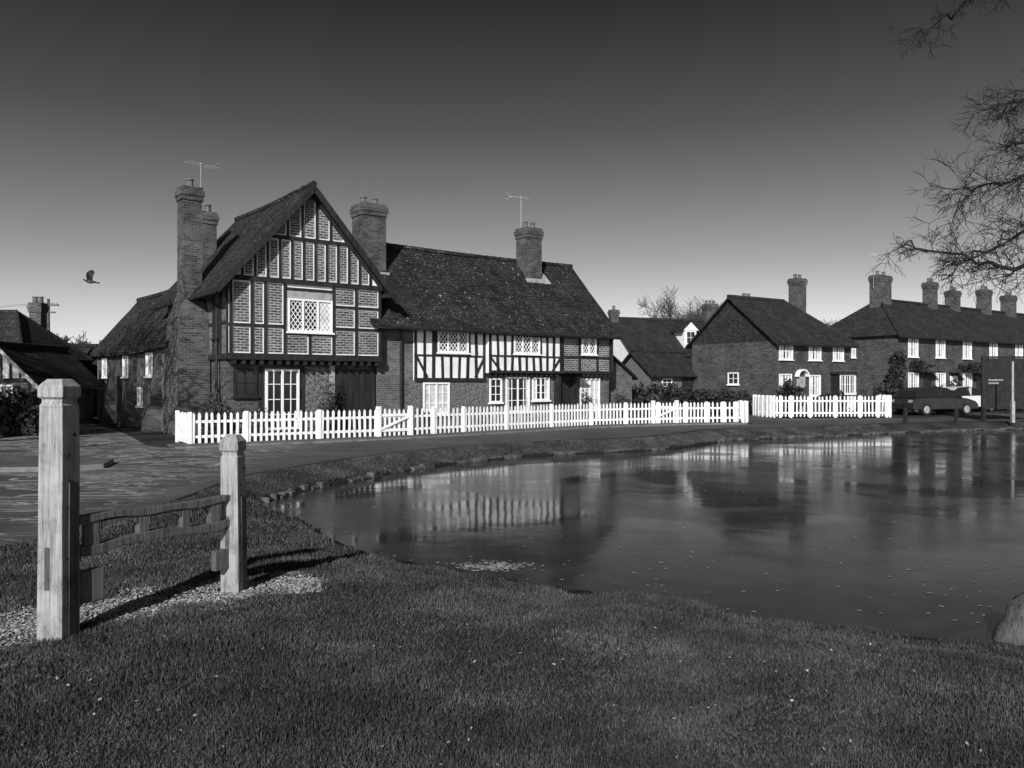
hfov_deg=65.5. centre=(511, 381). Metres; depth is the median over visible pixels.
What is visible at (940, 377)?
windows and doors
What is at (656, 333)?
dormer cottage
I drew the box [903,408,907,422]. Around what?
wooden bollard
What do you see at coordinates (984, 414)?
wooden bollard
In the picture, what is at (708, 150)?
sky
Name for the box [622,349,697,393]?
outbuilding
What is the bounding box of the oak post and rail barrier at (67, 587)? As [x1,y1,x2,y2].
[37,379,246,640]
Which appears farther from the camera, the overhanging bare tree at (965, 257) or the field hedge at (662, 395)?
the field hedge at (662, 395)
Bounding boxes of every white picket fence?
[175,400,747,443]
[752,395,891,417]
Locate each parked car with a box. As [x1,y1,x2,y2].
[892,387,977,415]
[935,386,994,412]
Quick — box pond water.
[266,430,1023,645]
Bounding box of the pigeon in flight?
[83,270,99,283]
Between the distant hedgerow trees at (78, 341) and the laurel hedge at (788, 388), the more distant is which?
the distant hedgerow trees at (78, 341)
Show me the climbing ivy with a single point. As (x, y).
(897, 369)
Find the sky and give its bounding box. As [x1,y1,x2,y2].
[0,0,1023,343]
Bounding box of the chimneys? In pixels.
[163,160,550,434]
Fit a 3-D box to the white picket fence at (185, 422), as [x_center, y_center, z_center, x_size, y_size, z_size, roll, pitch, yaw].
[0.657,1.220,28.029,23.120,0.960,1.634,0,0,-33]
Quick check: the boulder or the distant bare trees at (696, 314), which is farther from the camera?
the distant bare trees at (696, 314)
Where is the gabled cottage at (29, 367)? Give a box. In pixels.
[0,341,105,423]
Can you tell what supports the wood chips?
on the ground at (156, 438)
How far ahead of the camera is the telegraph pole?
44.96 m
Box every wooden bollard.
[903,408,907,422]
[954,407,957,421]
[982,407,985,420]
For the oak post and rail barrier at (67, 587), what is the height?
1.821 m
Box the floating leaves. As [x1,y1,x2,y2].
[327,453,1023,622]
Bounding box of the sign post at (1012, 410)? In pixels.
[1010,361,1014,422]
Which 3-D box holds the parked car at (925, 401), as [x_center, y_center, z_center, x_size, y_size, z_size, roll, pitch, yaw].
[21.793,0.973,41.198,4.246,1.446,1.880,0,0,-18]
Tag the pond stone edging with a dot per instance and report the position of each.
(292, 491)
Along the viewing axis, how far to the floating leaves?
8.61 m
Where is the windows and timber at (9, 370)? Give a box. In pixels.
[0,349,37,402]
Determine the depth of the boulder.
6.12 m
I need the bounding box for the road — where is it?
[0,413,1023,546]
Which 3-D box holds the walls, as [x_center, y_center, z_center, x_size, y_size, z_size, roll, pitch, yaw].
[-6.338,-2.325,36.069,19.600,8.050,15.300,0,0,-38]
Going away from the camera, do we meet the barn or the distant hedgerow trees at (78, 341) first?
the barn
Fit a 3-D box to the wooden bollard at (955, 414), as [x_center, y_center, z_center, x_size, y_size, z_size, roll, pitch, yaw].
[18.900,1.390,33.900,0.120,0.620,0.120,0,0,-23]
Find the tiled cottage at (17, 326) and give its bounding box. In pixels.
[0,296,93,364]
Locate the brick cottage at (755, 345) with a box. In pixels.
[685,293,859,411]
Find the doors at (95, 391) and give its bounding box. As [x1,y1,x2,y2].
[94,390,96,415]
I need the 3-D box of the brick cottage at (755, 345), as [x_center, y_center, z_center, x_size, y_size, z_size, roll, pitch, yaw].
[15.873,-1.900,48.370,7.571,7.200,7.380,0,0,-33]
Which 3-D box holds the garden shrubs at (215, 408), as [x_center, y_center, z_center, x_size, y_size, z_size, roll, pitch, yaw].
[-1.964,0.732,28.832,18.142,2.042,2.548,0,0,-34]
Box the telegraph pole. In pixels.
[44,299,58,330]
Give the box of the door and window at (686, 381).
[662,377,692,389]
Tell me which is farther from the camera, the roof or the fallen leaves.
the roof
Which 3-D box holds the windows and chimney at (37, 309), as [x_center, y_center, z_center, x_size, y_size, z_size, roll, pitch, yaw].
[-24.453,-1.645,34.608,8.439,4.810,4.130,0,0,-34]
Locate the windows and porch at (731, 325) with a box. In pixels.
[692,301,856,411]
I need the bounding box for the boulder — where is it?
[992,591,1023,645]
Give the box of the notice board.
[981,356,1023,419]
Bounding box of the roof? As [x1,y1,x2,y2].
[90,180,637,379]
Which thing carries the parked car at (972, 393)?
on the ground at (156, 438)
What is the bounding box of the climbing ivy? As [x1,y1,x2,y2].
[887,350,980,389]
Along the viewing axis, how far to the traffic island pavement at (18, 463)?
15.78 m
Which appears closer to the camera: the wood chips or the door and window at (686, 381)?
the wood chips
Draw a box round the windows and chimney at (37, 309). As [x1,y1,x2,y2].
[27,296,48,328]
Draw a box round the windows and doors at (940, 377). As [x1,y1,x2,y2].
[851,338,1022,393]
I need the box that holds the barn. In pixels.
[70,343,97,415]
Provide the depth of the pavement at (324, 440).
24.47 m
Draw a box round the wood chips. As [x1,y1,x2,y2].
[0,570,327,649]
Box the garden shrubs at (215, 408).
[197,376,630,438]
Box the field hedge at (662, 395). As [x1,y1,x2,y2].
[632,380,753,417]
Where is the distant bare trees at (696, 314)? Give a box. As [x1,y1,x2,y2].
[638,286,836,325]
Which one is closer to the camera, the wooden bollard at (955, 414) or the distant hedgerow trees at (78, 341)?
the wooden bollard at (955, 414)
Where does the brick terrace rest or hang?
on the ground at (156, 438)
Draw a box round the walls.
[97,287,631,433]
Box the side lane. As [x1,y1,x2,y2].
[710,414,767,422]
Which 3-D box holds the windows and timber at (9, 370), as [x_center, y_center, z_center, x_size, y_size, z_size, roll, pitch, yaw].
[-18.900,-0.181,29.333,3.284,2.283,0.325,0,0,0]
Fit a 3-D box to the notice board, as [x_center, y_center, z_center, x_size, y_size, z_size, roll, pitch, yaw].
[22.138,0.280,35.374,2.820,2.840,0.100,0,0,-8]
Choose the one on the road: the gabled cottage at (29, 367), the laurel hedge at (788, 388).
the gabled cottage at (29, 367)
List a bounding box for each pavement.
[0,455,113,471]
[167,422,746,448]
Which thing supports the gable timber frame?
on the ground at (156, 438)
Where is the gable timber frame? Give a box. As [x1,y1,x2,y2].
[204,186,400,431]
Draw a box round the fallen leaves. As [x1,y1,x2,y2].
[4,520,1020,765]
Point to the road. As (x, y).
(136, 473)
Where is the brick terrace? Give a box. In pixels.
[787,254,1023,407]
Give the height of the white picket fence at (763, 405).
1.060 m
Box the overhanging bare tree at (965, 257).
[865,0,1023,314]
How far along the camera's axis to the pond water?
11.33 m
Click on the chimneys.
(187, 374)
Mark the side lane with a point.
(753, 417)
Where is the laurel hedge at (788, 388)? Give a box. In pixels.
[775,378,1023,412]
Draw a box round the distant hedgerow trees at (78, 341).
[56,331,100,343]
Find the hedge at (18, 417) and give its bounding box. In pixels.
[0,384,80,436]
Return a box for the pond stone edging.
[257,427,1023,502]
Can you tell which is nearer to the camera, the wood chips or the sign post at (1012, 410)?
the wood chips
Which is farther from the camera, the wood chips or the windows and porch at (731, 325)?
the windows and porch at (731, 325)
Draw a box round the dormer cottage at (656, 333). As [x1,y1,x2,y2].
[607,300,718,361]
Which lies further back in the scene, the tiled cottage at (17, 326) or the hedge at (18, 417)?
the tiled cottage at (17, 326)
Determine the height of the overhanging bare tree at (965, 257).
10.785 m
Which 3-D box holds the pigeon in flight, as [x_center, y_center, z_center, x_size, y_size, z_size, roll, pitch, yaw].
[-10.576,-2.574,20.031,0.390,0.225,0.660,9,-23,-20]
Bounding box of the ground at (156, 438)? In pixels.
[0,408,1023,767]
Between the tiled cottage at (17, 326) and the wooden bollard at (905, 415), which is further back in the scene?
the tiled cottage at (17, 326)

